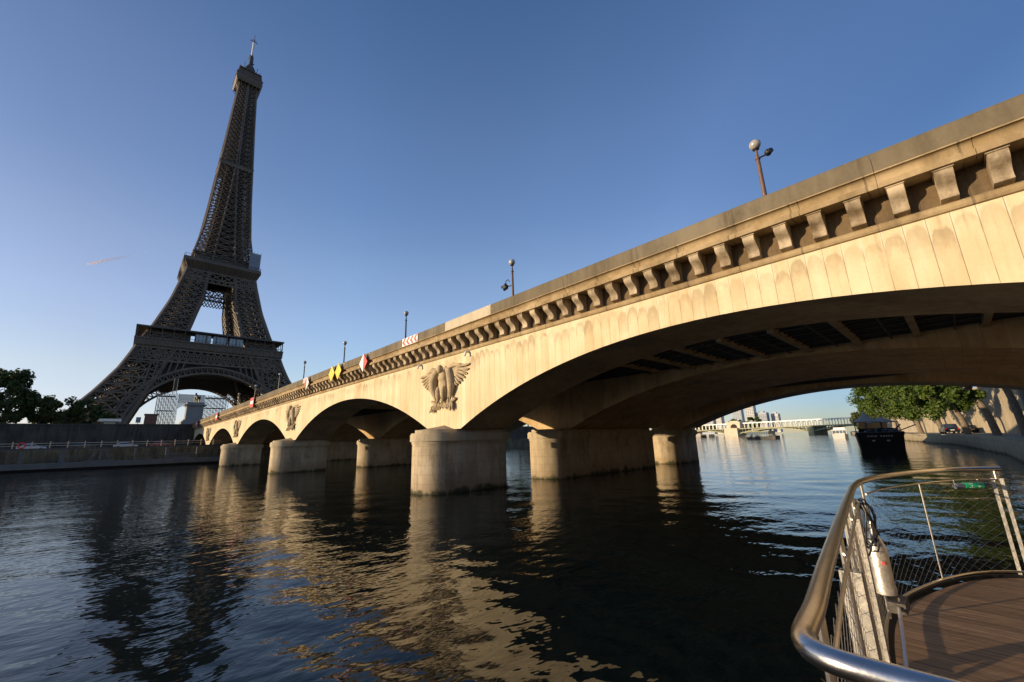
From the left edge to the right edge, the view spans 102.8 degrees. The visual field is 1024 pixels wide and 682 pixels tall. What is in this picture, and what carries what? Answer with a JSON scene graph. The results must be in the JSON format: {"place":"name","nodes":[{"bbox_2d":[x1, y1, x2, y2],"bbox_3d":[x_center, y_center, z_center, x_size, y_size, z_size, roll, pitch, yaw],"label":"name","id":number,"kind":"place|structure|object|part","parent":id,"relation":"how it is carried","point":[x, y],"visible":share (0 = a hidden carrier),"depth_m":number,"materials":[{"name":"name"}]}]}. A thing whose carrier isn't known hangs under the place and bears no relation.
{"place":"outdoors","nodes":[
{"label":"outdoors","id":0,"kind":"place"},
{"bbox_2d":[0,431,1023,681],"bbox_3d":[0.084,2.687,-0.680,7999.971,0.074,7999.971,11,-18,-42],"label":"river water","id":1,"kind":"structure","parent":0,"point":[350,571],"depth_m":9.56,"materials":[{"name":"blue liquid"}]},
{"bbox_2d":[0,439,222,473],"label":"floating jetty","id":2,"kind":"object","parent":1,"relation":"on","point":[167,460],"visible":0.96,"depth_m":72.61,"materials":[{"name":"paint"}]},
{"bbox_2d":[0,438,529,464],"bbox_3d":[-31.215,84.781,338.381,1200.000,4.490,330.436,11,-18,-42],"label":"quay edge","id":3,"kind":"object","parent":1,"relation":"in","point":[115,453],"visible":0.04,"depth_m":79.05,"materials":[{"name":"grey stone"}]},
{"bbox_2d":[191,93,1023,494],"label":"stone bridge","id":4,"kind":"structure","parent":1,"relation":"in","point":[657,351],"depth_m":18.70,"materials":[{"name":"stone"}]},
{"bbox_2d":[250,397,253,407],"bbox_3d":[-38.749,9.191,61.127,0.294,1.400,2.200,11,-18,-42],"label":"no entry board","id":5,"kind":"object","parent":4,"relation":"attached to","point":[251,402],"visible":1,"depth_m":60.94,"materials":[{"name":"red paint"}]},
{"bbox_2d":[304,377,308,388],"bbox_3d":[-21.606,4.463,43.343,0.350,1.440,1.440,11,-18,-42],"label":"navigation sign","id":6,"kind":"object","parent":4,"relation":"attached to","point":[306,383],"visible":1,"depth_m":43.18,"materials":[{"name":"metal"}]},
{"bbox_2d":[329,366,334,380],"bbox_3d":[-16.709,3.080,38.250,0.350,1.520,1.480,11,-18,-42],"label":"navigation sign","id":7,"kind":"object","parent":4,"relation":"attached to","point":[331,373],"visible":0.97,"depth_m":38.10,"materials":[{"name":"yellow metal"}]},
{"bbox_2d":[335,363,340,378],"bbox_3d":[-15.621,2.753,37.123,0.350,1.520,1.480,11,-18,-42],"label":"navigation sign","id":8,"kind":"object","parent":4,"relation":"attached to","point":[338,371],"visible":1,"depth_m":36.97,"materials":[{"name":"yellow metal"}]},
{"bbox_2d":[343,341,346,362],"bbox_3d":[-16.297,1.708,39.654,0.370,3.505,0.370,11,-18,-42],"label":"street lamp","id":9,"kind":"object","parent":4,"relation":"on","point":[344,342],"visible":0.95,"depth_m":39.78,"materials":[{"name":"metal"}]},
{"bbox_2d":[359,354,367,371],"bbox_3d":[-11.945,1.784,33.286,0.350,1.520,1.520,11,-18,-42],"label":"navigation sign","id":10,"kind":"object","parent":4,"relation":"attached to","point":[363,362],"visible":1,"depth_m":33.13,"materials":[{"name":"metal"}]},
{"bbox_2d":[404,311,408,338],"bbox_3d":[-8.100,-0.607,31.131,0.370,3.505,0.370,11,-18,-42],"label":"street lamp","id":11,"kind":"object","parent":4,"relation":"on","point":[406,313],"visible":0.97,"depth_m":31.30,"materials":[{"name":"metal"}]},
{"bbox_2d":[402,334,417,346],"bbox_3d":[-7.109,-0.041,28.466,0.039,0.550,2.100,11,-18,-42],"label":"chevron board","id":12,"kind":"object","parent":4,"relation":"on","point":[409,340],"visible":1,"depth_m":28.42,"materials":[{"name":"white paint"}]},
{"bbox_2d":[501,259,514,295],"bbox_3d":[-0.203,-2.869,22.789,0.926,3.505,0.369,-9,-15,27],"label":"street lamp","id":13,"kind":"object","parent":4,"relation":"on","point":[505,286],"visible":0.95,"depth_m":22.83,"materials":[{"name":"grey metal"}]},
{"bbox_2d":[749,139,772,195],"bbox_3d":[8.640,-5.312,13.817,0.658,3.505,0.370,-6,-14,19],"label":"street lamp","id":14,"kind":"object","parent":4,"relation":"on","point":[754,145],"visible":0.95,"depth_m":14.00,"materials":[{"name":"grey metal"}]},
{"bbox_2d":[745,431,779,438],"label":"tour boat","id":15,"kind":"object","parent":1,"relation":"on","point":[762,435],"visible":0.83,"depth_m":194.45,"materials":[{"name":"white glass"}]},
{"bbox_2d":[695,417,853,436],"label":"steel viaduct bridge","id":16,"kind":"structure","parent":1,"relation":"in","point":[737,428],"depth_m":437.86,"materials":[{"name":"white paint"}]},
{"bbox_2d":[832,427,848,438],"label":"river cruiser","id":17,"kind":"object","parent":1,"relation":"on","point":[839,432],"visible":0.81,"depth_m":151.29,"materials":[{"name":"white metal"}]},
{"bbox_2d":[850,410,920,450],"bbox_3d":[61.440,14.896,67.974,7.326,6.000,36.110,-13,-17,38],"label":"black barge","id":18,"kind":"object","parent":1,"relation":"on","point":[873,434],"visible":0.99,"depth_m":55.46,"materials":[{"name":"paint"}]},
{"bbox_2d":[791,466,1023,681],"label":"railing","id":19,"kind":"object","parent":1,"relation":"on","point":[970,631],"visible":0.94,"depth_m":3.09,"materials":[{"name":"metal"}]},
{"bbox_2d":[852,498,879,555],"bbox_3d":[3.039,1.584,3.514,0.346,0.446,0.132,8,-17,-34],"label":"coiled hose","id":20,"kind":"object","parent":19,"relation":"hanging from","point":[875,532],"visible":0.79,"depth_m":3.49,"materials":[{"name":"black rubber"}]},
{"bbox_2d":[867,517,897,596],"bbox_3d":[3.172,1.834,3.555,0.165,0.660,0.160,11,-18,-42],"label":"metal canister","id":21,"kind":"object","parent":19,"relation":"hanging from","point":[884,581],"visible":0.66,"depth_m":3.48,"materials":[{"name":"silver metal"}]},
{"bbox_2d":[952,479,989,488],"bbox_3d":[5.495,1.716,4.903,0.384,0.106,0.075,-2,-14,0],"label":"exit sign","id":22,"kind":"object","parent":19,"relation":"hanging from","point":[972,485],"visible":1,"depth_m":4.87,"materials":[{"name":"green plastic"}]},
{"bbox_2d":[850,431,1023,462],"bbox_3d":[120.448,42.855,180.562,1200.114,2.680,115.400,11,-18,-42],"label":"quay edge","id":23,"kind":"object","parent":1,"relation":"in","point":[1013,447],"visible":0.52,"depth_m":49.81,"materials":[{"name":"stone"}]},
{"bbox_2d":[0,0,1023,434],"label":"sky","id":24,"kind":"structure","parent":0,"point":[406,152],"materials":[{"name":"blue"}]},
{"bbox_2d":[87,259,109,264],"bbox_3d":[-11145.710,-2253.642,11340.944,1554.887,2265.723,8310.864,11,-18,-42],"label":"contrail","id":25,"kind":"object","parent":24,"relation":"in","point":[101,261],"visible":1,"depth_m":12283.14,"materials":[{"name":"white"}]},
{"bbox_2d":[852,431,1023,437],"bbox_3d":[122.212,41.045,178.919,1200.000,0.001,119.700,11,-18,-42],"label":"quay path","id":26,"kind":"structure","parent":0,"point":[1018,435],"depth_m":59.35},
{"bbox_2d":[849,411,884,428],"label":"tree","id":27,"kind":"object","parent":26,"relation":"on","point":[854,415],"visible":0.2,"depth_m":155.27,"materials":[{"name":"green plant"}]},
{"bbox_2d":[845,387,901,430],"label":"plane tree","id":28,"kind":"object","parent":26,"relation":"on","point":[857,400],"visible":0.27,"depth_m":112.25,"materials":[{"name":"green plant"}]},
{"bbox_2d":[861,386,924,433],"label":"plane tree","id":29,"kind":"object","parent":26,"relation":"on","point":[873,401],"visible":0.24,"depth_m":95.55,"materials":[{"name":"green plant"}]},
{"bbox_2d":[877,385,951,433],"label":"plane tree","id":30,"kind":"object","parent":26,"relation":"on","point":[908,413],"visible":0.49,"depth_m":80.86,"materials":[{"name":"green plant"}]},
{"bbox_2d":[894,385,975,433],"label":"plane tree","id":31,"kind":"object","parent":26,"relation":"on","point":[910,398],"visible":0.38,"depth_m":67.43,"materials":[{"name":"green plant"}]},
{"bbox_2d":[938,424,959,433],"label":"parked car","id":32,"kind":"object","parent":26,"relation":"on","point":[945,428],"visible":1,"depth_m":73.26,"materials":[{"name":"paint"}]},
{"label":"rear window","id":33,"kind":"part","parent":32,"relation":"part of","materials":[{"name":"black glass"}]},
{"bbox_2d":[885,387,1023,432],"bbox_3d":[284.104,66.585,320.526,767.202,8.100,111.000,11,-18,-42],"label":"embankment wall","id":34,"kind":"structure","parent":26,"relation":"on","point":[996,402],"depth_m":72.68,"materials":[{"name":"stone"}]},
{"bbox_2d":[913,385,1002,434],"bbox_3d":[59.780,7.101,54.897,9.601,11.444,9.230,1,-14,-9],"label":"plane tree","id":35,"kind":"object","parent":26,"relation":"on","point":[958,394],"visible":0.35,"depth_m":53.40,"materials":[{"name":"green plant"}]},
{"bbox_2d":[960,425,978,432],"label":"parked car","id":36,"kind":"object","parent":26,"relation":"on","point":[973,429],"visible":0.6,"depth_m":76.76,"materials":[{"name":"paint"}]},
{"bbox_2d":[1003,389,1023,436],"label":"plane tree","id":37,"kind":"object","parent":26,"relation":"on","point":[1016,408],"depth_m":41.65,"materials":[{"name":"brown plant"}]},
{"bbox_2d":[1018,390,1023,405],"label":"plane tree","id":38,"kind":"object","parent":26,"relation":"on","point":[1021,392],"depth_m":34.69,"materials":[{"name":"brown plant"}]},
{"label":"bank ground","id":39,"kind":"structure","parent":0,"visible":0},
{"bbox_2d":[0,400,23,422],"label":"tree","id":40,"kind":"object","parent":39,"relation":"on","point":[12,415],"visible":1,"depth_m":96.93,"materials":[{"name":"green plant"}]},
{"bbox_2d":[0,367,43,422],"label":"tree","id":41,"kind":"object","parent":39,"relation":"on","point":[17,384],"visible":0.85,"depth_m":100.94,"materials":[{"name":"green plant"}]},
{"bbox_2d":[22,395,57,423],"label":"tree","id":42,"kind":"object","parent":39,"relation":"on","point":[32,416],"visible":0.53,"depth_m":103.04,"materials":[{"name":"green plant"}]},
{"bbox_2d":[41,396,86,423],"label":"tree","id":43,"kind":"object","parent":39,"relation":"on","point":[58,417],"visible":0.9,"depth_m":103.28,"materials":[{"name":"green plant"}]},
{"bbox_2d":[66,397,104,423],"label":"tree","id":44,"kind":"object","parent":39,"relation":"on","point":[95,413],"visible":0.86,"depth_m":106.74,"materials":[{"name":"green plant"}]},
{"bbox_2d":[97,412,118,422],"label":"tree","id":45,"kind":"object","parent":39,"relation":"on","point":[108,415],"visible":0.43,"depth_m":111.50,"materials":[{"name":"green plant"}]},
{"bbox_2d":[99,419,120,423],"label":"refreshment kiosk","id":46,"kind":"object","parent":39,"relation":"on","point":[109,421],"visible":0.67,"depth_m":106.76,"materials":[{"name":"metal"}]},
{"bbox_2d":[135,417,140,423],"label":"info sign","id":47,"kind":"object","parent":39,"relation":"on","point":[138,419],"visible":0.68,"depth_m":111.69,"materials":[{"name":"metal"}]},
{"bbox_2d":[143,414,158,423],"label":"brick kiosk","id":48,"kind":"object","parent":39,"relation":"on","point":[150,418],"visible":0.82,"depth_m":112.38,"materials":[{"name":"brick"}]},
{"bbox_2d":[154,379,179,423],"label":"scaffolding","id":49,"kind":"object","parent":39,"relation":"on","point":[170,407],"visible":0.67,"depth_m":197.25,"materials":[{"name":"metal"}]},
{"bbox_2d":[177,394,204,408],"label":"safety net","id":50,"kind":"object","parent":49,"relation":"hanging from","point":[181,397],"visible":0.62,"depth_m":201.83,"materials":[{"name":"paint"}]},
{"bbox_2d":[52,38,291,423],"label":"iron lattice tower","id":51,"kind":"structure","parent":39,"relation":"on","point":[242,354],"depth_m":264.13,"materials":[{"name":"metal"}]},
{"bbox_2d":[179,393,206,423],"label":"equestrian statue","id":52,"kind":"object","parent":39,"relation":"on","point":[194,410],"visible":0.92,"depth_m":120.45,"materials":[{"name":"stone"}]},
{"bbox_2d":[202,395,228,418],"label":"scaffolding","id":53,"kind":"object","parent":39,"relation":"on","point":[213,403],"visible":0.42,"depth_m":210.07,"materials":[{"name":"metal"}]},
{"bbox_2d":[693,424,717,433],"bbox_3d":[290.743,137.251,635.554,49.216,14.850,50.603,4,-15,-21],"label":"tree","id":54,"kind":"object","parent":39,"relation":"on","point":[707,428],"visible":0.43,"depth_m":622.89,"materials":[{"name":"green plant"}]},
{"bbox_2d":[702,420,717,433],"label":"tower block","id":55,"kind":"structure","parent":39,"relation":"on","point":[712,422],"depth_m":1136.33,"materials":[{"name":"grey concrete"}]},
{"bbox_2d":[716,416,725,433],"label":"tower block","id":56,"kind":"structure","parent":39,"relation":"on","point":[720,420],"depth_m":1120.45,"materials":[{"name":"grey concrete"}]},
{"bbox_2d":[732,410,744,420],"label":"tower block","id":57,"kind":"structure","parent":39,"relation":"on","point":[737,415],"depth_m":1098.81,"materials":[{"name":"grey concrete"}]},
{"bbox_2d":[745,406,756,431],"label":"tower block","id":58,"kind":"structure","parent":39,"relation":"on","point":[750,412],"depth_m":1059.20,"materials":[{"name":"grey concrete"}]},
{"bbox_2d":[746,416,762,429],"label":"tree","id":59,"kind":"object","parent":39,"relation":"on","point":[756,419],"visible":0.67,"depth_m":577.09,"materials":[{"name":"green plant"}]},
{"bbox_2d":[756,411,771,430],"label":"tower block","id":60,"kind":"structure","parent":39,"relation":"on","point":[764,416],"depth_m":1044.72,"materials":[{"name":"grey concrete"}]},
{"bbox_2d":[771,412,782,431],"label":"tower block","id":61,"kind":"structure","parent":39,"relation":"on","point":[775,416],"depth_m":1042.07,"materials":[{"name":"grey concrete"}]},
{"label":"quay pavement","id":62,"kind":"structure","parent":0,"visible":0},
{"bbox_2d":[16,444,46,448],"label":"parked car","id":63,"kind":"object","parent":62,"relation":"on","point":[28,446],"visible":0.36,"depth_m":85.28,"materials":[{"name":"silver metal"}]},
{"bbox_2d":[69,443,96,447],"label":"parked car","id":64,"kind":"object","parent":62,"relation":"on","point":[76,445],"visible":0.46,"depth_m":90.11,"materials":[{"name":"paint"}]},
{"bbox_2d":[0,423,194,448],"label":"quay wall","id":65,"kind":"structure","parent":62,"relation":"on","point":[55,434],"depth_m":99.13,"materials":[{"name":"stone"}]},
{"bbox_2d":[113,442,137,446],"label":"parked car","id":66,"kind":"object","parent":62,"relation":"on","point":[124,444],"visible":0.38,"depth_m":94.79,"materials":[{"name":"silver metal"}]},
{"bbox_2d":[149,442,171,445],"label":"parked car","id":67,"kind":"object","parent":62,"relation":"on","point":[158,444],"visible":0.43,"depth_m":98.83,"materials":[{"name":"red paint"}]},
{"bbox_2d":[510,426,536,437],"bbox_3d":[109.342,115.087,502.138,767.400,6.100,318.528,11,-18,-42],"label":"quay wall","id":68,"kind":"structure","parent":62,"relation":"on","point":[522,432],"depth_m":202.49,"materials":[{"name":"stone"}]}
]}

